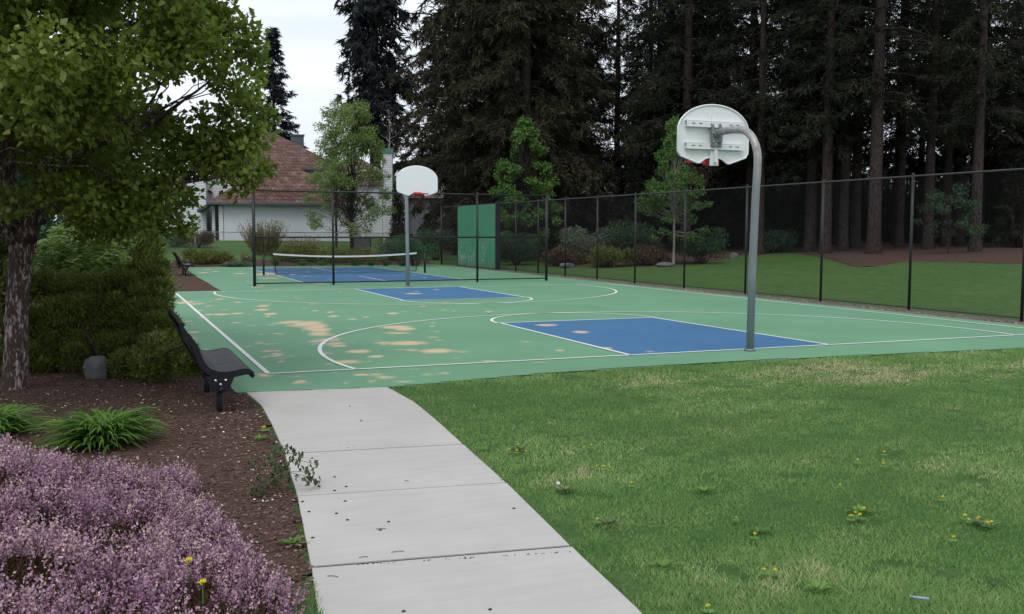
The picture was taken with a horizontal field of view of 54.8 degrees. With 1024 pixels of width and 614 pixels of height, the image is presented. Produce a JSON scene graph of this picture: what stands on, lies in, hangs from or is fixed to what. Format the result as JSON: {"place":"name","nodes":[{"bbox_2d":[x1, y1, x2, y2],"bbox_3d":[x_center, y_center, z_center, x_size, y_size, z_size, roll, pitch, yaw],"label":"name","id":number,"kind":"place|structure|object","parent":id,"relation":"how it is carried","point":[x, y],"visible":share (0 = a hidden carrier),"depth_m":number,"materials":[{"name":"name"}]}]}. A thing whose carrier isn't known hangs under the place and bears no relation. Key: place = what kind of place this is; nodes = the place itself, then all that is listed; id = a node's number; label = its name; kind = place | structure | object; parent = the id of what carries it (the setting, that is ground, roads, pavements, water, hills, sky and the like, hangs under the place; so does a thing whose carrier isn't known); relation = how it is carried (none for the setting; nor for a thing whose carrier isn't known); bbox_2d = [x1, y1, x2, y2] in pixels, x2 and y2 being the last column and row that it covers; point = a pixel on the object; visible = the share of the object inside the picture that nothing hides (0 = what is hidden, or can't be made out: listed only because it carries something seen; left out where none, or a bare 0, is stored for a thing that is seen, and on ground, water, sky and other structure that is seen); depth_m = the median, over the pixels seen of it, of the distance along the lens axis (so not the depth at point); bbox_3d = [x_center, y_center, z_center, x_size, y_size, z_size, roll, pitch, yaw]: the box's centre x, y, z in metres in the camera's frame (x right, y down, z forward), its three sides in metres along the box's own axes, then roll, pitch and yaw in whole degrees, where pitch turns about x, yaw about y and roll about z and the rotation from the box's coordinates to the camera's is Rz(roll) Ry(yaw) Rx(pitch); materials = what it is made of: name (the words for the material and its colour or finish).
{"place":"outdoors","nodes":[
{"label":"outdoors","id":0,"kind":"place"},
{"bbox_2d":[246,387,641,613],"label":"path","id":1,"kind":"structure","parent":0,"point":[452,496],"depth_m":6.02,"materials":[{"name":"concrete"}]},
{"bbox_2d":[0,238,1023,613],"bbox_3d":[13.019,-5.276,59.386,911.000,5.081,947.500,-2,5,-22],"label":"lawn ground","id":2,"kind":"structure","parent":0,"point":[570,530],"depth_m":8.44,"materials":[{"name":"green plant"}]},
{"bbox_2d":[0,267,220,292],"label":"mulch bed","id":3,"kind":"object","parent":2,"relation":"on","point":[189,281],"visible":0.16,"depth_m":34.02,"materials":[{"name":"brown soil"}]},
{"bbox_2d":[0,176,63,252],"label":"background tree","id":4,"kind":"object","parent":3,"relation":"on","point":[43,230],"visible":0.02,"depth_m":33.55,"materials":[{"name":"green plant"}]},
{"bbox_2d":[18,61,77,275],"bbox_3d":[-17.982,-5.386,37.550,5.802,8.998,6.095,-2,5,-22],"label":"background tree","id":5,"kind":"object","parent":3,"relation":"on","point":[57,218],"visible":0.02,"depth_m":36.20,"materials":[{"name":"green plant"}]},
{"bbox_2d":[0,297,316,611],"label":"mulch bed","id":6,"kind":"object","parent":2,"relation":"on","point":[135,452],"visible":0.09,"depth_m":8.42,"materials":[{"name":"brown wood"}]},
{"bbox_2d":[0,238,43,373],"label":"dark shrub","id":7,"kind":"object","parent":6,"relation":"on","point":[4,250],"visible":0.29,"depth_m":12.87,"materials":[{"name":"green plant"}]},
{"bbox_2d":[0,401,61,438],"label":"daylily clump","id":8,"kind":"object","parent":6,"relation":"on","point":[7,418],"visible":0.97,"depth_m":8.66,"materials":[{"name":"green plant"}]},
{"bbox_2d":[32,221,135,278],"bbox_3d":[-6.289,-0.283,14.588,1.957,2.039,1.243,3,5,33],"label":"leafy shrub","id":9,"kind":"object","parent":6,"relation":"on","point":[101,261],"visible":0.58,"depth_m":14.33,"materials":[{"name":"green plant"}]},
{"bbox_2d":[83,356,107,378],"bbox_3d":[-5.039,0.801,11.963,0.284,0.434,0.241,-2,5,-22],"label":"boulder","id":10,"kind":"object","parent":6,"relation":"on","point":[94,367],"visible":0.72,"depth_m":11.88,"materials":[{"name":"grey stone"}]},
{"bbox_2d":[22,405,177,453],"bbox_3d":[-3.431,1.001,8.289,1.228,0.307,1.250,0,4,3],"label":"daylily clump","id":11,"kind":"object","parent":6,"relation":"on","point":[96,429],"visible":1,"depth_m":8.10,"materials":[{"name":"green plant"}]},
{"bbox_2d":[29,255,202,382],"bbox_3d":[-4.915,0.216,12.343,2.309,1.670,3.906,-3,5,-34],"label":"juniper shrub","id":12,"kind":"object","parent":6,"relation":"on","point":[120,321],"visible":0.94,"depth_m":12.64,"materials":[{"name":"green plant"}]},
{"bbox_2d":[67,225,183,306],"bbox_3d":[-7.010,-0.723,18.125,1.537,2.379,3.851,-4,6,-42],"label":"tall shrub","id":13,"kind":"object","parent":6,"relation":"on","point":[147,247],"visible":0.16,"depth_m":17.81,"materials":[{"name":"green plant"}]},
{"bbox_2d":[0,0,282,389],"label":"broadleaf tree","id":14,"kind":"object","parent":6,"relation":"on","point":[60,121],"visible":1,"depth_m":10.37,"materials":[{"name":"green plant"}]},
{"bbox_2d":[0,432,309,613],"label":"heather bed","id":15,"kind":"object","parent":6,"relation":"on","point":[110,539],"visible":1,"depth_m":4.57,"materials":[{"name":"purple plant"}]},
{"bbox_2d":[168,309,254,411],"bbox_3d":[-3.196,0.609,10.428,0.698,1.071,1.893,-2,5,-22],"label":"park bench","id":16,"kind":"object","parent":6,"relation":"on","point":[221,368],"visible":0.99,"depth_m":9.71,"materials":[{"name":"metal"}]},
{"bbox_2d":[246,443,320,497],"bbox_3d":[-1.585,1.095,6.770,0.403,0.315,0.568,4,6,38],"label":"wilted weed","id":17,"kind":"object","parent":6,"relation":"on","point":[274,473],"visible":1,"depth_m":6.76,"materials":[{"name":"green plant"}]},
{"bbox_2d":[279,571,323,613],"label":"grass tuft","id":18,"kind":"object","parent":6,"relation":"on","point":[313,606],"visible":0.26,"depth_m":4.69,"materials":[{"name":"green plant"}]},
{"bbox_2d":[157,132,356,240],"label":"house","id":19,"kind":"structure","parent":2,"relation":"on","point":[221,215],"depth_m":73.79,"materials":[{"name":"white paint"}]},
{"bbox_2d":[238,218,290,254],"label":"twiggy shrub","id":20,"kind":"object","parent":2,"relation":"on","point":[262,244],"visible":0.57,"depth_m":57.61,"materials":[{"name":"brown plant"}]},
{"bbox_2d":[248,26,309,148],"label":"conifer tree","id":21,"kind":"object","parent":2,"relation":"on","point":[277,93],"visible":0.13,"depth_m":110.37,"materials":[{"name":"green plant"}]},
{"bbox_2d":[169,259,433,266],"bbox_3d":[-12.281,-2.324,51.748,16.750,0.201,4.750,-2,5,-22],"label":"mulch bed","id":22,"kind":"object","parent":2,"relation":"on","point":[172,264],"visible":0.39,"depth_m":51.43,"materials":[{"name":"brown soil"}]},
{"bbox_2d":[180,247,217,263],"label":"mound shrub","id":23,"kind":"object","parent":22,"relation":"on","point":[194,255],"visible":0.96,"depth_m":49.68,"materials":[{"name":"green plant"}]},
{"bbox_2d":[267,243,319,261],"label":"mound shrub","id":24,"kind":"object","parent":22,"relation":"on","point":[293,252],"visible":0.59,"depth_m":52.36,"materials":[{"name":"green plant"}]},
{"bbox_2d":[321,245,377,262],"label":"mound shrub","id":25,"kind":"object","parent":22,"relation":"on","point":[360,251],"visible":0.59,"depth_m":52.71,"materials":[{"name":"green plant"}]},
{"bbox_2d":[299,98,397,252],"bbox_3d":[-9.326,-7.298,56.560,5.535,9.431,6.152,-2,5,-22],"label":"locust tree","id":26,"kind":"object","parent":2,"relation":"on","point":[349,116],"visible":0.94,"depth_m":56.16,"materials":[{"name":"green plant"}]},
{"bbox_2d":[332,0,422,167],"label":"conifer tree","id":27,"kind":"object","parent":2,"relation":"on","point":[370,60],"visible":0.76,"depth_m":93.22,"materials":[{"name":"green plant"}]},
{"bbox_2d":[339,148,450,235],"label":"house","id":28,"kind":"structure","parent":2,"relation":"on","point":[414,224],"depth_m":84.51,"materials":[{"name":"white"}]},
{"bbox_2d":[388,181,411,253],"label":"cypress shrub","id":29,"kind":"object","parent":2,"relation":"on","point":[399,224],"visible":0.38,"depth_m":59.73,"materials":[{"name":"green plant"}]},
{"bbox_2d":[389,234,440,265],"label":"mound shrub","id":30,"kind":"object","parent":2,"relation":"on","point":[414,246],"visible":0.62,"depth_m":49.80,"materials":[{"name":"teal plant"}]},
{"bbox_2d":[376,0,477,204],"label":"conifer tree","id":31,"kind":"object","parent":2,"relation":"on","point":[432,55],"visible":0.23,"depth_m":88.22,"materials":[{"name":"green plant"}]},
{"bbox_2d":[417,226,455,259],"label":"mound shrub","id":32,"kind":"object","parent":2,"relation":"on","point":[435,242],"visible":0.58,"depth_m":55.95,"materials":[{"name":"teal plant"}]},
{"bbox_2d":[404,0,587,254],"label":"conifer tree","id":33,"kind":"object","parent":2,"relation":"on","point":[448,169],"visible":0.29,"depth_m":60.97,"materials":[{"name":"green plant"}]},
{"bbox_2d":[500,232,544,264],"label":"mound shrub","id":34,"kind":"object","parent":2,"relation":"on","point":[505,247],"visible":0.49,"depth_m":50.51,"materials":[{"name":"teal plant"}]},
{"bbox_2d":[431,0,619,258],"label":"conifer tree","id":35,"kind":"object","parent":2,"relation":"on","point":[545,118],"visible":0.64,"depth_m":58.34,"materials":[{"name":"green plant"}]},
{"bbox_2d":[488,115,571,260],"bbox_3d":[0.659,-6.448,54.706,5.805,8.337,4.858,-4,6,-42],"label":"bright tree","id":36,"kind":"object","parent":2,"relation":"on","point":[521,133],"visible":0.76,"depth_m":54.27,"materials":[{"name":"green plant"}]},
{"bbox_2d":[454,0,613,241],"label":"conifer tree","id":37,"kind":"object","parent":2,"relation":"on","point":[589,140],"visible":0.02,"depth_m":68.20,"materials":[{"name":"green plant"}]},
{"bbox_2d":[556,0,627,194],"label":"conifer tree","id":38,"kind":"object","parent":2,"relation":"on","point":[601,23],"depth_m":77.90,"materials":[{"name":"green plant"}]},
{"bbox_2d":[558,0,629,206],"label":"conifer tree","id":39,"kind":"object","parent":2,"relation":"on","point":[592,59],"visible":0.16,"depth_m":73.86,"materials":[{"name":"green plant"}]},
{"bbox_2d":[188,269,1022,393],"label":"court slab","id":40,"kind":"structure","parent":2,"relation":"on","point":[668,365],"depth_m":13.40,"materials":[{"name":"concrete"}]},
{"bbox_2d":[251,189,547,286],"bbox_3d":[-3.475,-2.266,33.430,10.407,3.338,0.115,-2,5,-24],"label":"cross fence","id":41,"kind":"object","parent":40,"relation":"on","point":[431,236],"visible":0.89,"depth_m":33.18,"materials":[{"name":"metal"}]},
{"bbox_2d":[396,166,437,286],"bbox_3d":[-3.007,-2.408,30.556,1.443,3.865,1.330,2,5,25],"label":"basketball hoop","id":42,"kind":"object","parent":40,"relation":"on","point":[418,181],"visible":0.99,"depth_m":30.23,"materials":[{"name":"white paint"}]},
{"bbox_2d":[168,264,1023,392],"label":"court surface","id":43,"kind":"object","parent":40,"relation":"on","point":[288,333],"visible":0.86,"depth_m":18.36,"materials":[{"name":"green paint"}]},
{"bbox_2d":[262,251,425,274],"bbox_3d":[-6.790,-1.820,40.621,6.805,0.930,0.110,-2,5,-22],"label":"pickleball net","id":44,"kind":"object","parent":43,"relation":"on","point":[289,255],"visible":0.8,"depth_m":40.47,"materials":[{"name":"black fabric"}]},
{"bbox_2d":[256,267,457,282],"bbox_3d":[-6.873,-1.379,40.892,5.850,0.001,13.800,-2,5,-22],"label":"court paint","id":45,"kind":"object","parent":43,"relation":"on","point":[390,276],"visible":0.58,"depth_m":39.26,"materials":[{"name":"blue paint"}]},
{"bbox_2d":[359,287,519,299],"bbox_3d":[-2.230,-0.409,28.415,3.400,0.001,5.300,-2,5,-22],"label":"court paint","id":46,"kind":"object","parent":43,"relation":"on","point":[431,293],"visible":1,"depth_m":28.11,"materials":[{"name":"blue paint"}]},
{"bbox_2d":[175,284,1023,373],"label":"basketball lines","id":47,"kind":"object","parent":43,"relation":"on","point":[263,369],"visible":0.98,"depth_m":17.00,"materials":[{"name":"white paint"}]},
{"bbox_2d":[505,318,823,353],"bbox_3d":[2.345,0.453,17.344,3.576,0.001,5.300,-2,5,-22],"label":"court paint","id":48,"kind":"object","parent":43,"relation":"on","point":[640,335],"visible":0.98,"depth_m":16.89,"materials":[{"name":"blue paint"}]},
{"bbox_2d":[677,104,761,351],"bbox_3d":[3.262,-1.228,15.398,1.443,3.865,1.330,2,5,25],"label":"basketball hoop","id":49,"kind":"object","parent":40,"relation":"on","point":[711,135],"visible":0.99,"depth_m":15.37,"materials":[{"name":"white paint"}]},
{"bbox_2d":[586,162,625,247],"bbox_3d":[6.023,-6.051,62.994,3.516,6.689,3.412,1,5,14],"label":"evergreen shrub","id":50,"kind":"object","parent":2,"relation":"on","point":[612,178],"visible":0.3,"depth_m":62.62,"materials":[{"name":"green plant"}]},
{"bbox_2d":[580,0,653,157],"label":"conifer tree","id":51,"kind":"object","parent":2,"relation":"on","point":[618,10],"visible":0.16,"depth_m":82.66,"materials":[{"name":"green plant"}]},
{"bbox_2d":[589,87,671,242],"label":"evergreen shrub","id":52,"kind":"object","parent":2,"relation":"on","point":[619,163],"visible":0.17,"depth_m":71.53,"materials":[{"name":"green plant"}]},
{"bbox_2d":[592,0,693,219],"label":"conifer tree","id":53,"kind":"object","parent":2,"relation":"on","point":[643,47],"visible":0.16,"depth_m":72.90,"materials":[{"name":"green plant"}]},
{"bbox_2d":[612,0,747,225],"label":"conifer tree","id":54,"kind":"object","parent":2,"relation":"on","point":[648,64],"visible":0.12,"depth_m":66.89,"materials":[{"name":"green plant"}]},
{"bbox_2d":[601,0,766,252],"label":"conifer tree","id":55,"kind":"object","parent":2,"relation":"on","point":[687,53],"visible":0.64,"depth_m":56.59,"materials":[{"name":"green plant"}]},
{"bbox_2d":[631,0,768,236],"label":"conifer tree","id":56,"kind":"object","parent":2,"relation":"on","point":[671,91],"visible":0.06,"depth_m":66.07,"materials":[{"name":"green plant"}]},
{"bbox_2d":[675,226,729,263],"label":"mound shrub","id":57,"kind":"object","parent":2,"relation":"on","point":[702,247],"visible":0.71,"depth_m":46.17,"materials":[{"name":"teal plant"}]},
{"bbox_2d":[387,238,1022,266],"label":"mulch bed","id":58,"kind":"object","parent":2,"relation":"on","point":[975,255],"visible":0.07,"depth_m":48.12,"materials":[{"name":"brown soil"}]},
{"bbox_2d":[540,246,591,265],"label":"mound shrub","id":59,"kind":"object","parent":58,"relation":"on","point":[567,257],"visible":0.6,"depth_m":48.23,"materials":[{"name":"brown plant"}]},
{"bbox_2d":[555,225,611,256],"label":"mound shrub","id":60,"kind":"object","parent":58,"relation":"on","point":[583,240],"visible":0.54,"depth_m":49.49,"materials":[{"name":"green plant"}]},
{"bbox_2d":[586,245,639,266],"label":"mound shrub","id":61,"kind":"object","parent":58,"relation":"on","point":[614,254],"visible":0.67,"depth_m":45.67,"materials":[{"name":"green plant"}]},
{"bbox_2d":[600,219,666,254],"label":"mound shrub","id":62,"kind":"object","parent":58,"relation":"on","point":[619,233],"visible":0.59,"depth_m":49.95,"materials":[{"name":"teal plant"}]},
{"bbox_2d":[606,142,672,250],"bbox_3d":[7.623,-6.159,59.893,4.057,7.718,3.936,-2,5,-23],"label":"evergreen shrub","id":63,"kind":"object","parent":58,"relation":"on","point":[647,166],"visible":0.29,"depth_m":59.62,"materials":[{"name":"green plant"}]},
{"bbox_2d":[621,244,671,265],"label":"mound shrub","id":64,"kind":"object","parent":58,"relation":"on","point":[639,251],"visible":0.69,"depth_m":46.12,"materials":[{"name":"brown plant"}]},
{"bbox_2d":[632,114,713,264],"bbox_3d":[7.420,-5.288,45.837,3.698,7.209,3.608,-2,5,-22],"label":"sapling","id":65,"kind":"object","parent":58,"relation":"in","point":[669,147],"visible":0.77,"depth_m":45.40,"materials":[{"name":"green plant"}]},
{"bbox_2d":[645,115,713,248],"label":"evergreen shrub","id":66,"kind":"object","parent":58,"relation":"on","point":[678,228],"visible":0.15,"depth_m":65.20,"materials":[{"name":"green plant"}]},
{"bbox_2d":[704,164,744,249],"bbox_3d":[13.152,-5.917,60.844,3.280,6.431,3.381,3,5,32],"label":"evergreen shrub","id":67,"kind":"object","parent":58,"relation":"on","point":[732,225],"visible":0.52,"depth_m":60.48,"materials":[{"name":"green plant"}]},
{"bbox_2d":[764,166,798,248],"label":"evergreen shrub","id":68,"kind":"object","parent":58,"relation":"on","point":[769,218],"visible":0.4,"depth_m":59.54,"materials":[{"name":"green plant"}]},
{"bbox_2d":[904,153,943,242],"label":"evergreen shrub","id":69,"kind":"object","parent":58,"relation":"on","point":[937,219],"visible":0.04,"depth_m":70.56,"materials":[{"name":"green plant"}]},
{"bbox_2d":[984,161,1018,242],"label":"evergreen shrub","id":70,"kind":"object","parent":58,"relation":"on","point":[989,239],"visible":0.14,"depth_m":72.02,"materials":[{"name":"green plant"}]},
{"bbox_2d":[983,147,1023,247],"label":"evergreen shrub","id":71,"kind":"object","parent":58,"relation":"on","point":[1013,165],"visible":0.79,"depth_m":54.75,"materials":[{"name":"green plant"}]},
{"bbox_2d":[663,0,803,249],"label":"conifer tree","id":72,"kind":"object","parent":2,"relation":"on","point":[727,85],"visible":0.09,"depth_m":60.33,"materials":[{"name":"green plant"}]},
{"bbox_2d":[456,266,1023,324],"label":"gravel strip","id":73,"kind":"object","parent":2,"relation":"on","point":[868,307],"visible":0.67,"depth_m":25.14,"materials":[{"name":"grey gravel"}]},
{"bbox_2d":[458,202,499,269],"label":"practice wall","id":74,"kind":"structure","parent":73,"relation":"on","point":[465,256],"depth_m":47.41,"materials":[{"name":"green metal"}]},
{"bbox_2d":[439,264,1022,323],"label":"gravel stones","id":75,"kind":"object","parent":73,"relation":"on","point":[766,295],"visible":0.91,"depth_m":26.48,"materials":[{"name":"grey gravel"}]},
{"bbox_2d":[440,168,1023,321],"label":"side fence","id":76,"kind":"object","parent":73,"relation":"on","point":[911,234],"visible":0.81,"depth_m":26.76,"materials":[{"name":"metal"}]},
{"bbox_2d":[680,0,822,250],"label":"conifer tree","id":77,"kind":"object","parent":2,"relation":"on","point":[748,170],"visible":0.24,"depth_m":56.97,"materials":[{"name":"green plant"}]},
{"bbox_2d":[699,0,817,254],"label":"conifer tree","id":78,"kind":"object","parent":2,"relation":"on","point":[764,131],"visible":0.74,"depth_m":53.76,"materials":[{"name":"green plant"}]},
{"bbox_2d":[764,227,800,252],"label":"mound shrub","id":79,"kind":"object","parent":2,"relation":"on","point":[766,236],"visible":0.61,"depth_m":55.45,"materials":[{"name":"teal plant"}]},
{"bbox_2d":[757,1,837,244],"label":"conifer tree","id":80,"kind":"object","parent":2,"relation":"on","point":[791,196],"visible":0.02,"depth_m":65.86,"materials":[{"name":"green plant"}]},
{"bbox_2d":[789,174,819,246],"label":"evergreen shrub","id":81,"kind":"object","parent":2,"relation":"on","point":[800,218],"visible":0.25,"depth_m":62.82,"materials":[{"name":"green plant"}]},
{"bbox_2d":[726,0,902,251],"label":"conifer tree","id":82,"kind":"object","parent":2,"relation":"on","point":[812,174],"visible":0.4,"depth_m":54.11,"materials":[{"name":"green plant"}]},
{"bbox_2d":[750,0,907,253],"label":"conifer tree","id":83,"kind":"object","parent":2,"relation":"on","point":[831,101],"visible":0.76,"depth_m":51.29,"materials":[{"name":"green plant"}]},
{"bbox_2d":[790,0,894,244],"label":"conifer tree","id":84,"kind":"object","parent":2,"relation":"on","point":[836,167],"visible":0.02,"depth_m":63.79,"materials":[{"name":"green plant"}]},
{"bbox_2d":[783,0,917,250],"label":"conifer tree","id":85,"kind":"object","parent":2,"relation":"on","point":[845,171],"visible":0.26,"depth_m":53.10,"materials":[{"name":"green plant"}]},
{"bbox_2d":[796,0,944,247],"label":"conifer tree","id":86,"kind":"object","parent":2,"relation":"on","point":[857,157],"visible":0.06,"depth_m":57.13,"materials":[{"name":"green plant"}]},
{"bbox_2d":[788,0,969,253],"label":"conifer tree","id":87,"kind":"object","parent":2,"relation":"on","point":[879,72],"visible":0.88,"depth_m":49.30,"materials":[{"name":"green plant"}]},
{"bbox_2d":[861,143,909,241],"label":"evergreen shrub","id":88,"kind":"object","parent":2,"relation":"on","point":[887,167],"visible":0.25,"depth_m":73.41,"materials":[{"name":"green plant"}]},
{"bbox_2d":[864,1,938,243],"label":"conifer tree","id":89,"kind":"object","parent":2,"relation":"on","point":[893,157],"visible":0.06,"depth_m":66.67,"materials":[{"name":"green plant"}]},
{"bbox_2d":[882,165,934,242],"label":"evergreen shrub","id":90,"kind":"object","parent":2,"relation":"on","point":[908,205],"visible":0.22,"depth_m":70.91,"materials":[{"name":"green plant"}]},
{"bbox_2d":[853,0,966,246],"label":"conifer tree","id":91,"kind":"object","parent":2,"relation":"on","point":[902,155],"visible":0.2,"depth_m":56.80,"materials":[{"name":"green plant"}]},
{"bbox_2d":[884,2,962,243],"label":"conifer tree","id":92,"kind":"object","parent":2,"relation":"on","point":[922,158],"visible":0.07,"depth_m":68.32,"materials":[{"name":"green plant"}]},
{"bbox_2d":[868,0,1000,249],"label":"conifer tree","id":93,"kind":"object","parent":2,"relation":"on","point":[932,134],"visible":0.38,"depth_m":52.43,"materials":[{"name":"green plant"}]},
{"bbox_2d":[914,182,990,253],"bbox_3d":[21.118,-4.114,47.320,3.342,3.768,3.085,4,6,42],"label":"understory tree","id":94,"kind":"object","parent":2,"relation":"on","point":[965,221],"visible":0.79,"depth_m":47.22,"materials":[{"name":"green plant"}]},
{"bbox_2d":[888,0,1018,246],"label":"conifer tree","id":95,"kind":"object","parent":2,"relation":"on","point":[948,160],"visible":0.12,"depth_m":57.76,"materials":[{"name":"green plant"}]},
{"bbox_2d":[896,0,1023,251],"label":"conifer tree","id":96,"kind":"object","parent":2,"relation":"on","point":[981,90],"visible":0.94,"depth_m":48.34,"materials":[{"name":"green plant"}]},
{"bbox_2d":[913,1,1023,245],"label":"conifer tree","id":97,"kind":"object","parent":2,"relation":"on","point":[961,158],"visible":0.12,"depth_m":59.32,"materials":[{"name":"green plant"}]},
{"bbox_2d":[947,1,1023,245],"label":"conifer tree","id":98,"kind":"object","parent":2,"relation":"on","point":[987,161],"visible":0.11,"depth_m":60.56,"materials":[{"name":"green plant"}]},
{"bbox_2d":[952,0,1023,247],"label":"conifer tree","id":99,"kind":"object","parent":2,"relation":"on","point":[1014,102],"visible":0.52,"depth_m":54.67,"materials":[{"name":"green plant"}]},
{"bbox_2d":[953,0,1023,215],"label":"conifer tree","id":100,"kind":"object","parent":2,"relation":"on","point":[987,196],"visible":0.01,"depth_m":65.99,"materials":[{"name":"green plant"}]},
{"bbox_2d":[38,0,1020,219],"label":"sky","id":101,"kind":"structure","parent":0,"point":[310,29],"materials":[{"name":"white"}]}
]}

